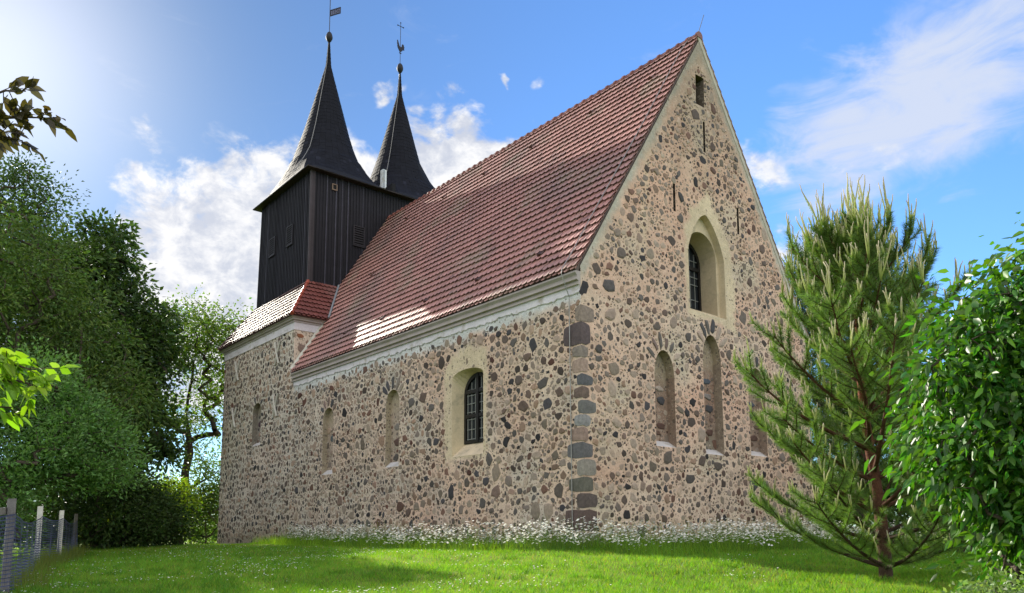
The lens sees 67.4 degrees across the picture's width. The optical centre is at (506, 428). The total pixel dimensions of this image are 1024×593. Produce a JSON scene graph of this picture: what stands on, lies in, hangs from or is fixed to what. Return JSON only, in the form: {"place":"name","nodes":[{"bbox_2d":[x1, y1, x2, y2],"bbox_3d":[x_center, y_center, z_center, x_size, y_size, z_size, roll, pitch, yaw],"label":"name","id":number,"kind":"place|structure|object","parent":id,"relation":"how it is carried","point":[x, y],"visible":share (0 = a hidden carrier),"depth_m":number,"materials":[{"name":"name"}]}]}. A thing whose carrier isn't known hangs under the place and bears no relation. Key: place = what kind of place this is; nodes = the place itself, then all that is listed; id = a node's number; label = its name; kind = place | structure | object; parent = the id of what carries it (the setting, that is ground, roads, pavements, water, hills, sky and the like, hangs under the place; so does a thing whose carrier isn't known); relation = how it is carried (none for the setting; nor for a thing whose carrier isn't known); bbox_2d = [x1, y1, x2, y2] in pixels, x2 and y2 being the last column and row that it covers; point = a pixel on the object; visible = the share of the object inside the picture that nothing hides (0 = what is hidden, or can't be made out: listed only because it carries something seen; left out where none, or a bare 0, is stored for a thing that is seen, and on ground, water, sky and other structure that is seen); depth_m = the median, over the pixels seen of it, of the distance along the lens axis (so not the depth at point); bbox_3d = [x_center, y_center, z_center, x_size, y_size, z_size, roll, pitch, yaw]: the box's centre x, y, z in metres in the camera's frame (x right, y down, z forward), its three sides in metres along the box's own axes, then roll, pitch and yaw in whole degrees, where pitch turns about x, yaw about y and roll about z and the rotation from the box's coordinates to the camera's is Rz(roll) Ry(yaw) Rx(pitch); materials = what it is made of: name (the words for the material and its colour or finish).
{"place":"outdoors","nodes":[
{"label":"outdoors","id":0,"kind":"place"},
{"bbox_2d":[0,543,94,590],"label":"grass","id":1,"kind":"structure","parent":0,"point":[62,557],"depth_m":13.42,"materials":[{"name":"green plant"}]},
{"bbox_2d":[0,529,1023,592],"bbox_3d":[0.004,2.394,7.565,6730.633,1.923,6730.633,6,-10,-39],"label":"ground","id":2,"kind":"structure","parent":0,"point":[576,570],"depth_m":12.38,"materials":[{"name":"green plant"}]},
{"bbox_2d":[14,490,59,547],"bbox_3d":[-23.133,4.452,37.244,5.490,4.043,4.638,6,-10,-39],"label":"undergrowth bush","id":3,"kind":"object","parent":2,"relation":"on","point":[28,529],"visible":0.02,"depth_m":36.73,"materials":[{"name":"green plant"}]},
{"bbox_2d":[0,498,77,592],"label":"netting fence","id":4,"kind":"object","parent":2,"relation":"on","point":[9,510],"visible":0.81,"depth_m":11.52,"materials":[{"name":"grey metal"}]},
{"bbox_2d":[0,76,77,163],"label":"fruit tree","id":5,"kind":"object","parent":2,"relation":"on","point":[21,114],"visible":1,"depth_m":4.00,"materials":[{"name":"green plant"}]},
{"bbox_2d":[0,347,78,430],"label":"fruit tree","id":6,"kind":"object","parent":2,"relation":"on","point":[10,366],"visible":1,"depth_m":3.92,"materials":[{"name":"green plant"}]},
{"bbox_2d":[0,150,91,330],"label":"broadleaf tree","id":7,"kind":"object","parent":2,"relation":"on","point":[14,178],"visible":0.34,"depth_m":35.36,"materials":[{"name":"green plant"}]},
{"bbox_2d":[0,333,160,557],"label":"elder bush","id":8,"kind":"object","parent":2,"relation":"on","point":[24,470],"visible":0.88,"depth_m":19.88,"materials":[{"name":"green plant"}]},
{"bbox_2d":[0,189,177,502],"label":"broadleaf tree","id":9,"kind":"object","parent":2,"relation":"on","point":[25,303],"visible":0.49,"depth_m":24.08,"materials":[{"name":"green plant"}]},
{"bbox_2d":[0,207,198,546],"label":"broadleaf tree","id":10,"kind":"object","parent":2,"relation":"on","point":[143,317],"visible":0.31,"depth_m":33.41,"materials":[{"name":"green plant"}]},
{"bbox_2d":[1,452,202,548],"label":"shade bush","id":11,"kind":"object","parent":2,"relation":"on","point":[138,513],"visible":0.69,"depth_m":27.67,"materials":[{"name":"green plant"}]},
{"bbox_2d":[145,465,180,487],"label":"undergrowth bush","id":12,"kind":"object","parent":2,"relation":"on","point":[162,477],"visible":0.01,"depth_m":42.70,"materials":[{"name":"green plant"}]},
{"bbox_2d":[119,469,212,536],"bbox_3d":[-16.309,3.742,35.355,4.753,3.928,4.186,6,-10,-39],"label":"undergrowth bush","id":13,"kind":"object","parent":2,"relation":"on","point":[186,490],"visible":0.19,"depth_m":35.65,"materials":[{"name":"green plant"}]},
{"bbox_2d":[132,282,252,543],"bbox_3d":[-15.777,-0.628,38.162,7.942,13.191,5.776,6,-10,-39],"label":"slender tree","id":14,"kind":"object","parent":2,"relation":"on","point":[213,332],"visible":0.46,"depth_m":38.26,"materials":[{"name":"green plant"}]},
{"bbox_2d":[182,472,219,543],"bbox_3d":[-14.933,4.018,37.958,4.137,3.978,3.468,6,-10,-39],"label":"undergrowth bush","id":15,"kind":"object","parent":2,"relation":"on","point":[207,513],"visible":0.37,"depth_m":37.63,"materials":[{"name":"green plant"}]},
{"bbox_2d":[183,496,218,543],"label":"undergrowth bush","id":16,"kind":"object","parent":2,"relation":"on","point":[212,540],"visible":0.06,"depth_m":43.54,"materials":[{"name":"green plant"}]},
{"bbox_2d":[4,544,971,592],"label":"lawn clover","id":17,"kind":"object","parent":2,"relation":"on","point":[330,557],"visible":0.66,"depth_m":12.92,"materials":[{"name":"green plant"}]},
{"bbox_2d":[217,0,815,546],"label":"village church","id":18,"kind":"structure","parent":2,"relation":"on","point":[547,322],"depth_m":21.93,"materials":[{"name":"stone"}]},
{"bbox_2d":[464,372,482,443],"bbox_3d":[-0.761,-0.569,20.991,0.100,1.940,1.220,6,-10,-39],"label":"window","id":19,"kind":"structure","parent":18,"relation":"in","point":[473,394],"depth_m":21.14,"materials":[{"name":"black glass"}]},
{"bbox_2d":[688,243,701,311],"bbox_3d":[5.058,-4.333,21.683,1.340,2.020,0.100,6,-10,-39],"label":"window","id":20,"kind":"structure","parent":18,"relation":"in","point":[694,265],"depth_m":21.97,"materials":[{"name":"black glass"}]},
{"bbox_2d":[249,513,892,555],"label":"tall grass","id":21,"kind":"structure","parent":2,"relation":"on","point":[285,539],"depth_m":18.14,"materials":[{"name":"green plant"}]},
{"bbox_2d":[287,515,936,554],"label":"oxeye daisies","id":22,"kind":"object","parent":2,"relation":"on","point":[576,533],"visible":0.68,"depth_m":17.48,"materials":[{"name":"white plant"}]},
{"bbox_2d":[813,481,868,537],"bbox_3d":[12.118,2.908,29.442,5.133,3.619,4.393,6,-10,-39],"label":"undergrowth bush","id":23,"kind":"object","parent":2,"relation":"on","point":[838,520],"visible":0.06,"depth_m":28.12,"materials":[{"name":"green plant"}]},
{"bbox_2d":[729,172,996,578],"bbox_3d":[5.464,-0.840,11.304,4.009,6.145,3.953,-4,-8,24],"label":"young pine","id":24,"kind":"object","parent":2,"relation":"on","point":[854,251],"visible":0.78,"depth_m":10.98,"materials":[{"name":"needle"},{"name":"bark"}]},
{"bbox_2d":[784,214,944,533],"bbox_3d":[12.580,-1.422,26.893,6.869,12.461,6.332,6,-10,-39],"label":"background pine","id":25,"kind":"object","parent":2,"relation":"on","point":[821,404],"visible":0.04,"depth_m":26.23,"materials":[{"name":"green plant"}]},
{"bbox_2d":[855,458,936,539],"bbox_3d":[15.154,2.744,28.592,5.560,4.416,5.057,6,-10,-39],"label":"undergrowth bush","id":26,"kind":"object","parent":2,"relation":"on","point":[901,516],"depth_m":27.47,"materials":[{"name":"green plant"}]},
{"bbox_2d":[903,490,960,540],"bbox_3d":[16.046,2.483,25.519,6.123,4.281,5.188,6,-10,-39],"label":"undergrowth bush","id":27,"kind":"object","parent":2,"relation":"on","point":[929,519],"visible":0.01,"depth_m":25.36,"materials":[{"name":"green plant"}]},
{"bbox_2d":[849,211,1023,592],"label":"dogwood shrub","id":28,"kind":"object","parent":2,"relation":"on","point":[989,405],"visible":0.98,"depth_m":6.85,"materials":[{"name":"green plant"}]},
{"bbox_2d":[876,264,1016,552],"bbox_3d":[12.735,-0.574,17.137,8.567,7.108,5.346,0,-7,1],"label":"hedge tree","id":29,"kind":"object","parent":2,"relation":"on","point":[962,551],"visible":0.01,"depth_m":17.56,"materials":[{"name":"green plant"}]},
{"bbox_2d":[932,563,1023,592],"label":"spiraea bush","id":30,"kind":"object","parent":2,"relation":"on","point":[984,587],"visible":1,"depth_m":5.79,"materials":[{"name":"green plant"}]},
{"bbox_2d":[0,0,1023,525],"label":"sky","id":31,"kind":"structure","parent":0,"point":[184,117],"materials":[{"name":"blue"}]}
]}

